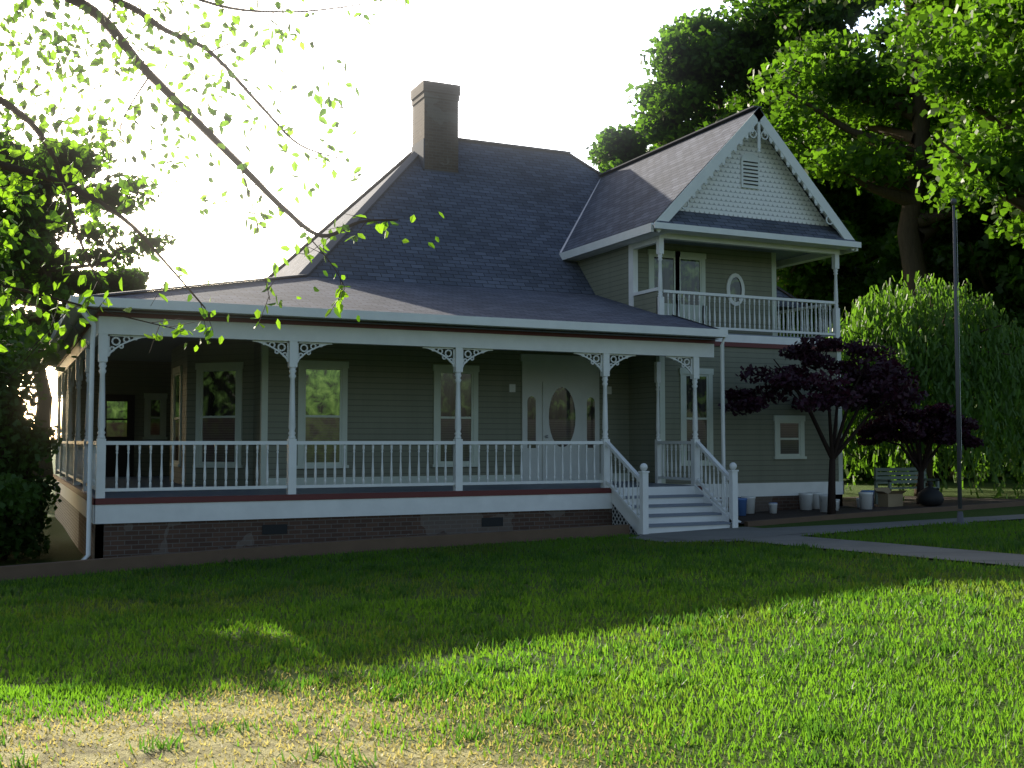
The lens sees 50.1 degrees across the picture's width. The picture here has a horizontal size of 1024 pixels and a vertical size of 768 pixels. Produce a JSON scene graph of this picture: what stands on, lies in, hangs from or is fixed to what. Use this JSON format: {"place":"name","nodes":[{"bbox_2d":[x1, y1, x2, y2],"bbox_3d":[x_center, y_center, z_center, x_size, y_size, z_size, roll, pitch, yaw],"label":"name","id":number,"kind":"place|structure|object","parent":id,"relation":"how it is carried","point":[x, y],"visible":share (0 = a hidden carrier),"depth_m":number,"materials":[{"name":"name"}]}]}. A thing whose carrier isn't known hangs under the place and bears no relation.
{"place":"outdoors","nodes":[
{"label":"outdoors","id":0,"kind":"place"},
{"bbox_2d":[0,0,903,438],"label":"sky","id":1,"kind":"structure","parent":0,"point":[549,74],"materials":[{"name":"white"}]},
{"bbox_2d":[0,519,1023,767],"bbox_3d":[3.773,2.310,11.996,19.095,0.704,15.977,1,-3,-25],"label":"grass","id":2,"kind":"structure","parent":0,"point":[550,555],"depth_m":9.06,"materials":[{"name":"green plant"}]},
{"bbox_2d":[0,450,1023,767],"bbox_3d":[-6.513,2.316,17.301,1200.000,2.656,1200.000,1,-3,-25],"label":"ground","id":3,"kind":"structure","parent":0,"point":[64,548],"depth_m":7.45,"materials":[{"name":"green plant"}]},
{"bbox_2d":[0,171,54,348],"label":"tree","id":4,"kind":"object","parent":3,"relation":"on","point":[6,255],"visible":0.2,"depth_m":25.17,"materials":[{"name":"green plant"}]},
{"bbox_2d":[9,384,50,529],"bbox_3d":[-10.138,1.192,19.640,3.539,4.113,3.318,-1,-3,16],"label":"shrub","id":5,"kind":"object","parent":3,"relation":"on","point":[37,464],"visible":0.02,"depth_m":19.84,"materials":[{"name":"green plant"}]},
{"bbox_2d":[0,417,61,560],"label":"shrub","id":6,"kind":"object","parent":3,"relation":"on","point":[46,491],"visible":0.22,"depth_m":19.20,"materials":[{"name":"green plant"}]},
{"bbox_2d":[0,333,62,563],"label":"shrub","id":7,"kind":"object","parent":3,"relation":"on","point":[17,492],"visible":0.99,"depth_m":17.75,"materials":[{"name":"green plant"}]},
{"bbox_2d":[0,292,77,422],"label":"tree","id":8,"kind":"object","parent":3,"relation":"on","point":[48,355],"visible":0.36,"depth_m":20.29,"materials":[{"name":"green plant"}]},
{"bbox_2d":[0,107,78,304],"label":"tree","id":9,"kind":"object","parent":3,"relation":"on","point":[37,216],"visible":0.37,"depth_m":57.17,"materials":[{"name":"green plant"}]},
{"bbox_2d":[0,140,177,477],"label":"tree","id":10,"kind":"object","parent":3,"relation":"on","point":[46,275],"visible":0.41,"depth_m":61.58,"materials":[{"name":"green plant"}]},
{"bbox_2d":[50,266,150,317],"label":"tree","id":11,"kind":"object","parent":3,"relation":"on","point":[137,278],"visible":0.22,"depth_m":65.27,"materials":[{"name":"green plant"}]},
{"bbox_2d":[0,0,443,378],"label":"overhanging branches","id":12,"kind":"object","parent":3,"relation":"on","point":[122,44],"visible":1,"depth_m":6.18,"materials":[{"name":"green plant"}]},
{"bbox_2d":[40,295,842,559],"bbox_3d":[-2.243,1.282,27.010,16.930,5.249,15.131,1,-3,-25],"label":"porch base","id":13,"kind":"object","parent":3,"relation":"on","point":[122,523],"visible":0.67,"depth_m":19.25,"materials":[{"name":"white wood"}]},
{"bbox_2d":[55,238,839,497],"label":"porch posts rails","id":14,"kind":"object","parent":13,"relation":"on","point":[71,459],"visible":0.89,"depth_m":20.32,"materials":[{"name":"white wood"}]},
{"bbox_2d":[97,108,856,328],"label":"roof","id":15,"kind":"structure","parent":13,"relation":"on","point":[502,228],"depth_m":25.82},
{"bbox_2d":[410,80,460,173],"bbox_3d":[-2.025,-5.976,28.888,1.040,3.740,0.990,1,-3,-25],"label":"chimney","id":16,"kind":"object","parent":15,"relation":"on","point":[434,147],"visible":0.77,"depth_m":28.52,"materials":[{"name":"beige brick"}]},
{"bbox_2d":[92,105,860,305],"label":"roof trim","id":17,"kind":"structure","parent":15,"relation":"attached to","point":[749,170],"depth_m":24.85,"materials":[{"name":"white wood"}]},
{"bbox_2d":[65,125,843,497],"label":"house walls","id":18,"kind":"structure","parent":3,"relation":"on","point":[227,391],"depth_m":23.97,"materials":[{"name":"grey wood"}]},
{"bbox_2d":[0,496,1023,580],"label":"walkway","id":19,"kind":"structure","parent":3,"relation":"on","point":[780,535],"depth_m":18.47,"materials":[{"name":"grey concrete"}]},
{"bbox_2d":[738,498,746,515],"bbox_3d":[4.886,2.629,23.491,0.327,0.370,0.307,1,-3,-25],"label":"plant pot","id":20,"kind":"object","parent":19,"relation":"on","point":[742,505],"visible":0.59,"depth_m":23.36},
{"bbox_2d":[741,496,755,513],"bbox_3d":[5.167,2.642,23.953,0.327,0.370,0.307,1,-3,-25],"label":"plant pot","id":21,"kind":"object","parent":19,"relation":"on","point":[750,509],"visible":0.72,"depth_m":23.82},
{"bbox_2d":[769,503,776,512],"bbox_3d":[5.653,2.693,23.735,0.201,0.210,0.184,1,-3,-25],"label":"plant pot","id":22,"kind":"object","parent":19,"relation":"on","point":[772,507],"visible":1,"depth_m":23.67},
{"bbox_2d":[798,493,812,509],"bbox_3d":[6.569,2.626,24.497,0.327,0.370,0.307,1,-3,-25],"label":"plant pot","id":23,"kind":"object","parent":19,"relation":"on","point":[805,500],"visible":1,"depth_m":24.38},
{"bbox_2d":[808,492,822,508],"bbox_3d":[6.868,2.636,24.802,0.327,0.370,0.307,1,-3,-25],"label":"plant pot","id":24,"kind":"object","parent":19,"relation":"on","point":[815,503],"visible":0.52,"depth_m":24.67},
{"bbox_2d":[718,335,928,513],"bbox_3d":[6.694,0.997,23.108,4.821,3.990,3.911,1,-3,-25],"label":"japanese maple","id":25,"kind":"object","parent":19,"relation":"on","point":[883,379],"visible":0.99,"depth_m":22.86,"materials":[{"name":"purple plant"}]},
{"bbox_2d":[819,494,827,511],"bbox_3d":[6.768,2.570,23.599,0.327,0.370,0.307,1,-3,-25],"label":"plant pot","id":26,"kind":"object","parent":19,"relation":"on","point":[823,499],"visible":0.52,"depth_m":23.50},
{"bbox_2d":[858,492,872,508],"bbox_3d":[7.813,2.575,24.197,0.327,0.370,0.307,1,-3,-25],"label":"paint bucket","id":27,"kind":"object","parent":19,"relation":"on","point":[865,500],"visible":1,"depth_m":24.08,"materials":[{"name":"white plastic"}]},
{"bbox_2d":[860,490,873,506],"bbox_3d":[8.152,2.622,25.126,0.327,0.370,0.307,1,-3,-25],"label":"paint bucket","id":28,"kind":"object","parent":19,"relation":"on","point":[869,491],"visible":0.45,"depth_m":25.03,"materials":[{"name":"plastic"}]},
{"bbox_2d":[874,488,906,506],"bbox_3d":[8.557,2.583,24.920,0.580,0.420,0.580,1,-3,-25],"label":"cardboard box","id":29,"kind":"object","parent":19,"relation":"on","point":[887,497],"visible":1,"depth_m":24.83,"materials":[{"name":"brown cardboard"}]},
{"bbox_2d":[874,467,939,503],"bbox_3d":[9.384,2.438,26.043,1.600,0.900,0.500,1,-3,-25],"label":"garden bench","id":30,"kind":"object","parent":19,"relation":"on","point":[879,480],"visible":0.61,"depth_m":26.09,"materials":[{"name":"grey wood"}]},
{"bbox_2d":[857,402,983,503],"bbox_3d":[9.488,1.737,25.467,2.754,2.643,2.300,1,-3,-25],"label":"japanese maple","id":31,"kind":"object","parent":19,"relation":"on","point":[936,423],"visible":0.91,"depth_m":25.10,"materials":[{"name":"purple plant"}]},
{"bbox_2d":[916,481,943,505],"bbox_3d":[9.406,2.475,24.670,0.582,0.560,0.591,1,-3,-25],"label":"rubbish bag","id":32,"kind":"object","parent":19,"relation":"on","point":[929,495],"visible":1,"depth_m":24.49,"materials":[{"name":"black plastic"}]},
{"bbox_2d":[585,123,653,172],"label":"tree","id":33,"kind":"object","parent":3,"relation":"on","point":[612,147],"visible":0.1,"depth_m":54.93,"materials":[{"name":"green plant"}]},
{"bbox_2d":[605,441,738,534],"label":"stairs","id":34,"kind":"structure","parent":3,"relation":"on","point":[643,508],"depth_m":20.86,"materials":[{"name":"white wood"}]},
{"bbox_2d":[624,6,794,150],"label":"tree","id":35,"kind":"object","parent":3,"relation":"on","point":[673,97],"visible":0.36,"depth_m":58.35,"materials":[{"name":"green plant"}]},
{"bbox_2d":[693,37,868,145],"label":"tree","id":36,"kind":"object","parent":3,"relation":"on","point":[726,103],"visible":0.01,"depth_m":70.18,"materials":[{"name":"green plant"}]},
{"bbox_2d":[661,0,911,265],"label":"tree","id":37,"kind":"object","parent":3,"relation":"on","point":[782,21],"visible":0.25,"depth_m":55.56,"materials":[{"name":"green plant"}]},
{"bbox_2d":[774,128,872,337],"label":"tree","id":38,"kind":"object","parent":3,"relation":"on","point":[797,281],"visible":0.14,"depth_m":43.95,"materials":[{"name":"green plant"}]},
{"bbox_2d":[746,0,1023,479],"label":"tree","id":39,"kind":"object","parent":3,"relation":"on","point":[838,76],"visible":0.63,"depth_m":38.76,"materials":[{"name":"green plant"}]},
{"bbox_2d":[809,179,967,334],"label":"tree","id":40,"kind":"object","parent":3,"relation":"on","point":[878,214],"visible":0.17,"depth_m":45.69,"materials":[{"name":"green plant"}]},
{"bbox_2d":[843,421,956,484],"bbox_3d":[12.424,1.377,38.621,6.187,5.090,6.421,-2,-4,35],"label":"hedge shrub","id":41,"kind":"object","parent":3,"relation":"on","point":[867,476],"visible":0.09,"depth_m":36.45,"materials":[{"name":"green plant"}]},
{"bbox_2d":[859,1,987,226],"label":"tree","id":42,"kind":"object","parent":3,"relation":"on","point":[886,21],"visible":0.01,"depth_m":66.31,"materials":[{"name":"green plant"}]},
{"bbox_2d":[826,271,1023,500],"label":"weeping tree","id":43,"kind":"object","parent":3,"relation":"on","point":[920,337],"visible":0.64,"depth_m":28.04,"materials":[{"name":"green plant"}]},
{"bbox_2d":[863,207,1023,348],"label":"tree","id":44,"kind":"object","parent":3,"relation":"on","point":[995,267],"visible":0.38,"depth_m":38.62,"materials":[{"name":"green plant"}]},
{"bbox_2d":[871,43,1020,466],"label":"tree","id":45,"kind":"object","parent":3,"relation":"on","point":[894,80],"visible":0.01,"depth_m":46.93,"materials":[{"name":"green plant"}]},
{"bbox_2d":[869,0,1023,247],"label":"tree","id":46,"kind":"object","parent":3,"relation":"on","point":[990,163],"visible":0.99,"depth_m":29.33,"materials":[{"name":"green plant"}]},
{"bbox_2d":[891,0,1002,68],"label":"tree","id":47,"kind":"object","parent":3,"relation":"on","point":[930,10],"visible":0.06,"depth_m":34.40,"materials":[{"name":"green plant"}]},
{"bbox_2d":[950,198,966,525],"bbox_3d":[8.047,-0.397,19.821,0.304,5.980,0.320,1,-3,-25],"label":"flagpole","id":48,"kind":"object","parent":3,"relation":"on","point":[953,202],"visible":0.88,"depth_m":19.78,"materials":[{"name":"grey metal"}]},
{"bbox_2d":[895,0,1023,239],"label":"tree","id":49,"kind":"object","parent":3,"relation":"on","point":[935,147],"visible":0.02,"depth_m":42.10,"materials":[{"name":"green plant"}]},
{"bbox_2d":[944,449,998,473],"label":"hedge shrub","id":50,"kind":"object","parent":3,"relation":"on","point":[951,472],"depth_m":40.73,"materials":[{"name":"green plant"}]},
{"bbox_2d":[939,0,1023,216],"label":"tree","id":51,"kind":"object","parent":3,"relation":"on","point":[958,15],"visible":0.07,"depth_m":32.47,"materials":[{"name":"green plant"}]},
{"bbox_2d":[941,383,1023,483],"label":"hedge shrub","id":52,"kind":"object","parent":3,"relation":"on","point":[1011,479],"visible":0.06,"depth_m":35.38,"materials":[{"name":"green plant"}]}
]}

